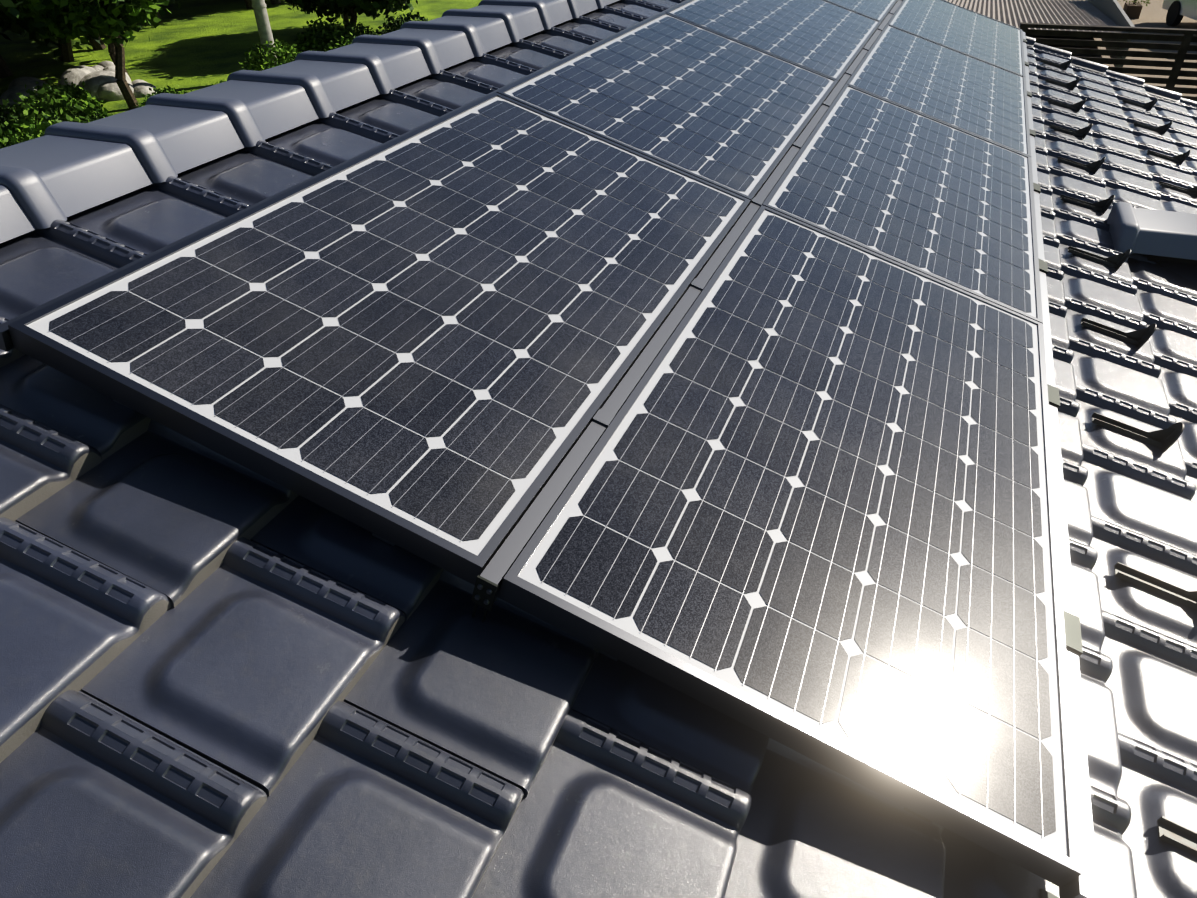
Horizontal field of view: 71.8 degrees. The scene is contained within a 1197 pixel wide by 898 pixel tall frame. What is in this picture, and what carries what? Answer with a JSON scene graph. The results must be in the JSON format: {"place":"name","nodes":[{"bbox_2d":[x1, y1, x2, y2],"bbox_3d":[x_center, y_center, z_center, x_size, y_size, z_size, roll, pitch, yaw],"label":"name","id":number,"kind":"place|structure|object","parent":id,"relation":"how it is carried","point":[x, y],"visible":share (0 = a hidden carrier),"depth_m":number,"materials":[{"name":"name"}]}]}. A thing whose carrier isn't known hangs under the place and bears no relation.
{"place":"outdoors","nodes":[
{"label":"outdoors","id":0,"kind":"place"},
{"bbox_2d":[0,405,101,520],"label":"roof tile","id":1,"kind":"object","parent":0,"point":[40,463],"visible":0.98,"depth_m":1.26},
{"bbox_2d":[0,219,146,319],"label":"roof tile","id":2,"kind":"object","parent":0,"point":[54,260],"visible":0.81,"depth_m":1.60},
{"bbox_2d":[0,355,150,460],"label":"roof tile","id":3,"kind":"object","parent":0,"point":[104,426],"visible":0.29,"depth_m":1.35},
{"bbox_2d":[0,517,171,762],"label":"roof tile","id":4,"kind":"object","parent":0,"point":[71,619],"visible":0.98,"depth_m":1.08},
{"bbox_2d":[0,690,266,897],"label":"roof tile","id":5,"kind":"object","parent":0,"point":[98,799],"visible":0.98,"depth_m":0.94,"materials":[{"name":"ceramic"}]},
{"bbox_2d":[16,419,298,607],"bbox_3d":[-0.672,0.063,1.287,0.305,0.059,0.304,26,41,8],"label":"roof tile","id":6,"kind":"object","parent":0,"point":[173,516],"visible":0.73,"depth_m":1.25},
{"bbox_2d":[66,176,249,254],"bbox_3d":[-0.945,-0.512,1.821,0.305,0.059,0.304,26,41,8],"label":"roof tile","id":7,"kind":"object","parent":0,"point":[149,219],"visible":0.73,"depth_m":1.81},
{"bbox_2d":[0,0,481,138],"bbox_3d":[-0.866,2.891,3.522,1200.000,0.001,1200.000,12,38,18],"label":"terrain","id":8,"kind":"structure","parent":0,"point":[190,45],"depth_m":25.12,"materials":[{"name":"green plant"}]},
{"bbox_2d":[0,115,72,148],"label":"trimmed shrub","id":9,"kind":"object","parent":8,"relation":"on","point":[32,132],"visible":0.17,"depth_m":14.07,"materials":[{"name":"green plant"}]},
{"bbox_2d":[0,84,112,143],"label":"trimmed shrub","id":10,"kind":"object","parent":8,"relation":"on","point":[47,104],"visible":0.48,"depth_m":15.48,"materials":[{"name":"green plant"}]},
{"bbox_2d":[18,78,107,122],"bbox_3d":[-11.203,-7.127,17.146,1.746,1.012,1.834,12,38,18],"label":"trimmed shrub","id":11,"kind":"object","parent":8,"relation":"on","point":[72,90],"visible":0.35,"depth_m":17.12,"materials":[{"name":"green plant"}]},
{"bbox_2d":[0,0,135,61],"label":"woodland tree","id":12,"kind":"object","parent":8,"relation":"on","point":[64,52],"visible":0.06,"depth_m":21.55,"materials":[{"name":"green plant"}]},
{"bbox_2d":[57,65,98,89],"bbox_3d":[-12.209,-8.734,19.637,1.059,0.729,1.572,4,36,7],"label":"garden rock","id":13,"kind":"object","parent":8,"relation":"on","point":[75,74],"visible":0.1,"depth_m":19.11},
{"bbox_2d":[14,0,174,108],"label":"garden tree","id":14,"kind":"object","parent":8,"relation":"on","point":[73,19],"visible":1,"depth_m":16.28,"materials":[{"name":"green plant"}]},
{"bbox_2d":[79,70,131,100],"bbox_3d":[-11.694,-8.568,19.480,1.305,0.623,1.207,-19,39,-23],"label":"garden rock","id":15,"kind":"object","parent":8,"relation":"on","point":[93,81],"visible":0.29,"depth_m":19.08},
{"bbox_2d":[97,81,133,100],"bbox_3d":[-11.322,-8.337,19.286,0.959,0.460,0.700,-1,36,0],"label":"garden rock","id":16,"kind":"object","parent":8,"relation":"on","point":[109,91],"visible":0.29,"depth_m":19.04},
{"bbox_2d":[251,0,278,67],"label":"trunk","id":17,"kind":"object","parent":8,"relation":"on","point":[262,19],"visible":0.75,"depth_m":19.95,"materials":[{"name":"plant"}]},
{"bbox_2d":[239,38,302,70],"bbox_3d":[-8.038,-9.641,20.518,1.787,1.032,1.877,12,38,18],"label":"trimmed shrub","id":18,"kind":"object","parent":8,"relation":"on","point":[258,57],"visible":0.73,"depth_m":20.16,"materials":[{"name":"green plant"}]},
{"bbox_2d":[290,18,354,51],"bbox_3d":[-7.327,-11.102,22.552,2.144,1.170,2.190,-6,36,-7],"label":"trimmed shrub","id":19,"kind":"object","parent":8,"relation":"on","point":[319,32],"visible":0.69,"depth_m":22.20,"materials":[{"name":"green plant"}]},
{"bbox_2d":[277,0,417,25],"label":"garden tree","id":20,"kind":"object","parent":8,"relation":"on","point":[353,8],"visible":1,"depth_m":22.99,"materials":[{"name":"green plant"}]},
{"bbox_2d":[1026,0,1134,66],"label":"shed body","id":21,"kind":"structure","parent":8,"relation":"on","point":[1113,10],"depth_m":12.49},
{"bbox_2d":[945,0,1127,32],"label":"roof","id":22,"kind":"structure","parent":21,"relation":"on","point":[1015,13],"depth_m":13.83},
{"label":"wing walls","id":23,"kind":"object","parent":8,"relation":"on","visible":0},
{"bbox_2d":[1155,260,1196,283],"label":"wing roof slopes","id":24,"kind":"structure","parent":23,"relation":"on","point":[1187,271],"depth_m":3.23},
{"bbox_2d":[1107,202,1196,259],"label":"ridge tile","id":25,"kind":"object","parent":24,"relation":"on","point":[1173,234],"visible":0.96,"depth_m":3.22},
{"bbox_2d":[81,537,404,795],"bbox_3d":[-0.480,0.265,1.137,0.305,0.059,0.304,25,41,7],"label":"roof tile","id":26,"kind":"object","parent":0,"point":[249,661],"visible":0.94,"depth_m":1.11,"materials":[{"name":"ceramic"}]},
{"bbox_2d":[177,140,333,205],"bbox_3d":[-0.832,-0.681,2.051,0.305,0.059,0.304,26,41,8],"label":"roof tile","id":27,"kind":"object","parent":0,"point":[261,170],"visible":0.69,"depth_m":2.04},
{"bbox_2d":[265,112,399,165],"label":"roof tile","id":28,"kind":"object","parent":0,"point":[333,139],"visible":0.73,"depth_m":2.27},
{"bbox_2d":[251,495,442,620],"bbox_3d":[-0.364,0.099,1.367,0.305,0.059,0.304,26,41,8],"label":"roof tile","id":29,"kind":"object","parent":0,"point":[311,535],"visible":0.21,"depth_m":1.28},
{"bbox_2d":[190,701,523,897],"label":"roof tile","id":30,"kind":"object","parent":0,"point":[358,803],"visible":0.98,"depth_m":1.00,"materials":[{"name":"ceramic"}]},
{"bbox_2d":[336,89,453,134],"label":"roof tile","id":31,"kind":"object","parent":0,"point":[396,112],"visible":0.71,"depth_m":2.51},
{"bbox_2d":[395,69,498,109],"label":"roof tile","id":32,"kind":"object","parent":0,"point":[448,89],"visible":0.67,"depth_m":2.74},
{"bbox_2d":[0,0,902,603],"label":"dark panel rails","id":33,"kind":"object","parent":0,"point":[504,558],"visible":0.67,"depth_m":1.65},
{"bbox_2d":[344,569,598,797],"bbox_3d":[-0.172,0.300,1.215,0.305,0.059,0.304,25,41,7],"label":"roof tile","id":34,"kind":"object","parent":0,"point":[495,692],"visible":0.65,"depth_m":1.17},
{"bbox_2d":[444,53,536,87],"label":"roof tile","id":35,"kind":"object","parent":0,"point":[491,70],"visible":0.62,"depth_m":2.97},
{"bbox_2d":[486,39,570,69],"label":"roof tile","id":36,"kind":"object","parent":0,"point":[529,54],"visible":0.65,"depth_m":3.21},
{"bbox_2d":[522,26,598,53],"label":"roof tile","id":37,"kind":"object","parent":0,"point":[565,41],"visible":0.6,"depth_m":3.44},
{"bbox_2d":[553,15,623,40],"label":"roof tile","id":38,"kind":"object","parent":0,"point":[590,28],"visible":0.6,"depth_m":3.67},
{"bbox_2d":[472,709,751,897],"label":"roof tile","id":39,"kind":"object","parent":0,"point":[603,811],"visible":0.92,"depth_m":1.07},
{"bbox_2d":[581,6,646,28],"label":"roof tile","id":40,"kind":"object","parent":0,"point":[615,17],"visible":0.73,"depth_m":3.91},
{"bbox_2d":[606,0,665,17],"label":"roof tile","id":41,"kind":"object","parent":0,"point":[641,9],"visible":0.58,"depth_m":4.13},
{"bbox_2d":[571,653,768,794],"bbox_3d":[0.135,0.338,1.293,0.305,0.059,0.304,26,41,8],"label":"roof tile","id":42,"kind":"object","parent":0,"point":[630,701],"visible":0.33,"depth_m":1.21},
{"bbox_2d":[725,738,945,897],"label":"roof tile","id":43,"kind":"object","parent":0,"point":[811,828],"visible":0.65,"depth_m":1.14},
{"bbox_2d":[942,785,1136,897],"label":"roof tile","id":44,"kind":"object","parent":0,"point":[973,870],"visible":0.27,"depth_m":1.18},
{"bbox_2d":[1043,235,1061,269],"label":"roof tile","id":45,"kind":"object","parent":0,"point":[1051,253],"visible":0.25,"depth_m":3.02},
{"bbox_2d":[1046,267,1064,305],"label":"roof tile","id":46,"kind":"object","parent":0,"point":[1055,287],"visible":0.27,"depth_m":2.79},
{"bbox_2d":[1048,301,1069,348],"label":"roof tile","id":47,"kind":"object","parent":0,"point":[1059,327],"visible":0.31,"depth_m":2.56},
{"bbox_2d":[1038,82,1081,102],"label":"roof tile","id":48,"kind":"object","parent":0,"point":[1059,93],"visible":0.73,"depth_m":5.22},
{"bbox_2d":[1052,344,1076,400],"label":"roof tile","id":49,"kind":"object","parent":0,"point":[1065,384],"visible":0.17,"depth_m":2.33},
{"bbox_2d":[1041,104,1088,128],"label":"roof tile","id":50,"kind":"object","parent":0,"point":[1068,118],"visible":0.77,"depth_m":4.76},
{"bbox_2d":[1042,117,1094,145],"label":"roof tile","id":51,"kind":"object","parent":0,"point":[1088,139],"visible":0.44,"depth_m":4.50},
{"bbox_2d":[1058,396,1083,465],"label":"roof tile","id":52,"kind":"object","parent":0,"point":[1070,437],"visible":0.15,"depth_m":2.09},
{"bbox_2d":[1045,132,1098,161],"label":"roof tile","id":53,"kind":"object","parent":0,"point":[1072,147],"visible":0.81,"depth_m":4.29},
{"bbox_2d":[1046,147,1103,180],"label":"roof tile","id":54,"kind":"object","parent":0,"point":[1053,155],"visible":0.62,"depth_m":4.04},
{"bbox_2d":[1062,459,1092,545],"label":"roof tile","id":55,"kind":"object","parent":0,"point":[1079,519],"visible":0.19,"depth_m":1.86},
{"bbox_2d":[1049,165,1108,199],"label":"roof tile","id":56,"kind":"object","parent":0,"point":[1078,183],"visible":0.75,"depth_m":3.82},
{"bbox_2d":[1051,184,1111,222],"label":"roof tile","id":57,"kind":"object","parent":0,"point":[1058,202],"visible":0.48,"depth_m":3.57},
{"bbox_2d":[1054,207,1113,249],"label":"roof tile","id":58,"kind":"object","parent":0,"point":[1084,228],"visible":0.65,"depth_m":3.36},
{"bbox_2d":[1069,539,1104,652],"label":"roof tile","id":59,"kind":"object","parent":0,"point":[1086,595],"visible":0.12,"depth_m":1.64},
{"bbox_2d":[1056,232,1132,284],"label":"roof tile","id":60,"kind":"object","parent":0,"point":[1122,273],"visible":0.54,"depth_m":3.11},
{"bbox_2d":[1079,645,1121,796],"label":"roof tile","id":61,"kind":"object","parent":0,"point":[1103,749],"visible":0.23,"depth_m":1.40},
{"bbox_2d":[1061,261,1143,320],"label":"roof tile","id":62,"kind":"object","parent":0,"point":[1101,291],"visible":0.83,"depth_m":2.89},
{"bbox_2d":[1083,105,1129,127],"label":"roof tile","id":63,"kind":"object","parent":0,"point":[1106,116],"visible":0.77,"depth_m":5.06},
{"bbox_2d":[1065,296,1154,363],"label":"roof tile","id":64,"kind":"object","parent":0,"point":[1077,311],"visible":0.62,"depth_m":2.68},
{"bbox_2d":[1086,116,1135,141],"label":"roof tile","id":65,"kind":"object","parent":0,"point":[1115,130],"visible":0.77,"depth_m":4.82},
{"bbox_2d":[1090,129,1141,157],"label":"roof tile","id":66,"kind":"object","parent":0,"point":[1115,143],"visible":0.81,"depth_m":4.59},
{"bbox_2d":[1068,335,1169,415],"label":"roof tile","id":67,"kind":"object","parent":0,"point":[1121,376],"visible":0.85,"depth_m":2.43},
{"bbox_2d":[1094,144,1149,174],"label":"roof tile","id":68,"kind":"object","parent":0,"point":[1125,160],"visible":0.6,"depth_m":4.37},
{"bbox_2d":[1101,162,1157,193],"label":"roof tile","id":69,"kind":"object","parent":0,"point":[1127,176],"visible":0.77,"depth_m":4.13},
{"bbox_2d":[1075,383,1186,479],"bbox_3d":[1.399,-0.055,2.214,0.305,0.059,0.304,26,41,8],"label":"roof tile","id":70,"kind":"object","parent":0,"point":[1170,460],"visible":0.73,"depth_m":2.18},
{"bbox_2d":[1066,0,1196,96],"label":"patio floor","id":71,"kind":"structure","parent":0,"point":[1153,13],"depth_m":23.55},
{"bbox_2d":[1020,22,1196,100],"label":"pergola","id":72,"kind":"object","parent":71,"relation":"on","point":[1179,57],"visible":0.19,"depth_m":10.15,"materials":[{"name":"brown wood"}]},
{"bbox_2d":[1162,0,1196,25],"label":"car","id":73,"kind":"object","parent":71,"relation":"on","point":[1178,10],"visible":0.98,"depth_m":24.05,"materials":[{"name":"white paint"}]},
{"bbox_2d":[1104,178,1164,210],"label":"roof tile","id":74,"kind":"object","parent":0,"point":[1137,197],"visible":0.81,"depth_m":3.90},
{"bbox_2d":[1081,443,1196,554],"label":"roof tile","id":75,"kind":"object","parent":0,"point":[1149,502],"visible":0.75,"depth_m":1.97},
{"bbox_2d":[1090,515,1196,646],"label":"roof tile","id":76,"kind":"object","parent":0,"point":[1112,544],"visible":0.62,"depth_m":1.76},
{"bbox_2d":[1101,610,1196,764],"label":"roof tile","id":77,"kind":"object","parent":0,"point":[1151,683],"visible":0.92,"depth_m":1.52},
{"bbox_2d":[1130,128,1179,153],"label":"roof tile","id":78,"kind":"object","parent":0,"point":[1154,140],"visible":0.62,"depth_m":4.90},
{"bbox_2d":[1118,732,1196,897],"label":"roof tile","id":79,"kind":"object","parent":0,"point":[1155,784],"visible":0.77,"depth_m":1.32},
{"bbox_2d":[1126,253,1196,296],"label":"roof tile","id":80,"kind":"object","parent":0,"point":[1141,266],"visible":0.58,"depth_m":3.17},
{"bbox_2d":[1136,141,1188,168],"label":"roof tile","id":81,"kind":"object","parent":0,"point":[1143,148],"visible":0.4,"depth_m":4.72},
{"bbox_2d":[1132,276,1196,328],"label":"roof tile","id":82,"kind":"object","parent":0,"point":[1167,303],"visible":0.62,"depth_m":2.98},
{"bbox_2d":[1142,311,1196,365],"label":"roof tile","id":83,"kind":"object","parent":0,"point":[1173,339],"visible":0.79,"depth_m":2.75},
{"bbox_2d":[1142,156,1196,185],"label":"roof tile","id":84,"kind":"object","parent":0,"point":[1169,170],"visible":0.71,"depth_m":4.44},
{"bbox_2d":[1149,172,1196,201],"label":"roof tile","id":85,"kind":"object","parent":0,"point":[1156,179],"visible":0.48,"depth_m":4.26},
{"bbox_2d":[1153,351,1196,408],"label":"roof tile","id":86,"kind":"object","parent":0,"point":[1177,377],"visible":0.6,"depth_m":2.54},
{"bbox_2d":[1157,190,1196,213],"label":"roof tile","id":87,"kind":"object","parent":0,"point":[1170,202],"visible":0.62,"depth_m":4.01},
{"bbox_2d":[1167,399,1196,461],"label":"roof tile","id":88,"kind":"object","parent":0,"point":[1186,415],"visible":0.42,"depth_m":2.32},
{"bbox_3d":[1.171,-0.904,3.152,3.910,0.049,8.710,26,41,8],"label":"roof","id":89,"kind":"object","parent":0,"visible":0},
{"bbox_2d":[0,184,35,242],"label":"ridge cap","id":90,"kind":"object","parent":89,"relation":"on","point":[15,221],"visible":0.86,"depth_m":1.64,"materials":[{"name":"grey ceramic"}]},
{"bbox_2d":[0,134,152,228],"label":"ridge cap","id":91,"kind":"object","parent":89,"relation":"on","point":[47,180],"visible":1,"depth_m":1.77,"materials":[{"name":"grey ceramic"}]},
{"bbox_2d":[44,104,244,182],"bbox_3d":[-1.121,-0.770,2.039,0.364,0.103,0.304,12,38,18],"label":"ridge cap","id":92,"kind":"object","parent":89,"relation":"on","point":[164,142],"visible":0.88,"depth_m":1.99,"materials":[{"name":"grey ceramic"}]},
{"bbox_2d":[145,80,318,146],"bbox_3d":[-1.008,-0.937,2.268,0.364,0.103,0.304,12,38,18],"label":"ridge cap","id":93,"kind":"object","parent":89,"relation":"on","point":[255,111],"visible":0.75,"depth_m":2.22,"materials":[{"name":"grey ceramic"}]},
{"bbox_2d":[227,59,379,117],"bbox_3d":[-0.894,-1.104,2.497,0.364,0.103,0.304,12,38,18],"label":"ridge cap","id":94,"kind":"object","parent":89,"relation":"on","point":[330,86],"visible":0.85,"depth_m":2.44,"materials":[{"name":"grey ceramic"}]},
{"bbox_2d":[295,42,430,93],"bbox_3d":[-0.780,-1.270,2.725,0.364,0.103,0.304,12,38,18],"label":"ridge cap","id":95,"kind":"object","parent":89,"relation":"on","point":[391,66],"visible":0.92,"depth_m":2.67,"materials":[{"name":"grey ceramic"}]},
{"bbox_2d":[351,28,474,73],"bbox_3d":[-0.666,-1.437,2.954,0.364,0.103,0.304,12,38,18],"label":"ridge cap","id":96,"kind":"object","parent":89,"relation":"on","point":[442,49],"visible":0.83,"depth_m":2.90,"materials":[{"name":"grey ceramic"}]},
{"bbox_2d":[400,15,511,56],"bbox_3d":[-0.553,-1.603,3.183,0.364,0.103,0.304,12,38,18],"label":"ridge cap","id":97,"kind":"object","parent":89,"relation":"on","point":[485,34],"visible":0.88,"depth_m":3.12,"materials":[{"name":"grey ceramic"}]},
{"bbox_2d":[442,5,544,41],"bbox_3d":[-0.439,-1.770,3.412,0.364,0.103,0.304,12,38,18],"label":"ridge cap","id":98,"kind":"object","parent":89,"relation":"on","point":[521,22],"visible":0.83,"depth_m":3.35,"materials":[{"name":"grey ceramic"}]},
{"bbox_2d":[478,0,572,29],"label":"ridge cap","id":99,"kind":"object","parent":89,"relation":"on","point":[553,12],"visible":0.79,"depth_m":3.54,"materials":[{"name":"grey ceramic"}]},
{"bbox_2d":[113,31,1098,897],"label":"aluminium panel rails","id":100,"kind":"object","parent":89,"relation":"on","point":[1085,885],"visible":0.19,"depth_m":1.38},
{"bbox_2d":[8,92,750,584],"bbox_3d":[-0.248,-0.449,1.888,0.858,0.046,1.657,26,41,8],"label":"solar panel","id":101,"kind":"object","parent":100,"relation":"on","point":[430,342],"visible":1,"depth_m":1.56,"materials":[{"name":"grey"}]},
{"bbox_2d":[497,12,837,204],"bbox_3d":[0.372,-1.357,3.135,0.858,0.046,1.657,26,41,8],"label":"solar panel","id":102,"kind":"object","parent":100,"relation":"on","point":[714,108],"visible":0.98,"depth_m":2.94,"materials":[{"name":"blue"}]},
{"bbox_2d":[665,0,880,83],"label":"solar panel","id":103,"kind":"object","parent":100,"relation":"on","point":[827,38],"visible":0.94,"depth_m":4.15,"materials":[{"name":"blue"}]},
{"bbox_2d":[471,39,1082,897],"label":"panel edge clips","id":104,"kind":"object","parent":100,"relation":"attached to","point":[1073,637],"visible":0.42,"depth_m":1.41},
{"bbox_2d":[498,205,1081,886],"bbox_3d":[0.550,-0.066,1.770,0.858,0.046,1.657,26,41,8],"label":"solar panel","id":105,"kind":"object","parent":100,"relation":"on","point":[804,505],"visible":1,"depth_m":1.42,"materials":[{"name":"grey"}]},
{"bbox_2d":[826,0,897,24],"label":"solar panel","id":106,"kind":"object","parent":100,"relation":"on","point":[879,10],"visible":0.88,"depth_m":5.15,"materials":[{"name":"blue"}]},
{"bbox_2d":[762,84,1042,323],"bbox_3d":[1.170,-0.974,3.017,0.858,0.046,1.657,26,41,8],"label":"solar panel","id":107,"kind":"object","parent":100,"relation":"on","point":[935,198],"visible":0.98,"depth_m":2.82,"materials":[{"name":"grey"}]},
{"bbox_2d":[846,24,1030,156],"bbox_3d":[1.790,-1.882,4.265,0.858,0.046,1.657,26,41,8],"label":"solar panel","id":108,"kind":"object","parent":100,"relation":"on","point":[951,86],"visible":0.98,"depth_m":4.12,"materials":[{"name":"blue"}]},
{"bbox_2d":[887,0,1025,76],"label":"solar panel","id":109,"kind":"object","parent":100,"relation":"on","point":[972,33],"visible":0.96,"depth_m":5.38,"materials":[{"name":"blue"}]},
{"bbox_2d":[1068,246,1130,270],"bbox_3d":[1.867,-0.741,3.082,0.191,0.075,0.080,24,41,13],"label":"snow guard","id":110,"kind":"object","parent":89,"relation":"on","point":[1117,261],"visible":0.98,"depth_m":3.08,"materials":[{"name":"metal"}]},
{"bbox_2d":[1081,317,1156,348],"bbox_3d":[1.642,-0.395,2.611,0.191,0.075,0.080,24,41,13],"label":"snow guard","id":111,"kind":"object","parent":89,"relation":"on","point":[1140,338],"visible":0.94,"depth_m":2.61,"materials":[{"name":"metal"}]},
{"bbox_2d":[1092,412,1183,452],"bbox_3d":[1.408,-0.071,2.161,0.191,0.075,0.080,23,40,12],"label":"snow guard","id":112,"kind":"object","parent":89,"relation":"on","point":[1164,440],"visible":0.98,"depth_m":2.16,"materials":[{"name":"metal"}]},
{"bbox_2d":[1114,562,1196,609],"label":"snow guard","id":113,"kind":"object","parent":89,"relation":"on","point":[1157,585],"visible":0.86,"depth_m":1.72,"materials":[{"name":"metal"}]},
{"bbox_2d":[1157,816,1196,856],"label":"snow guard","id":114,"kind":"object","parent":89,"relation":"on","point":[1179,836],"visible":0.93,"depth_m":1.28,"materials":[{"name":"metal"}]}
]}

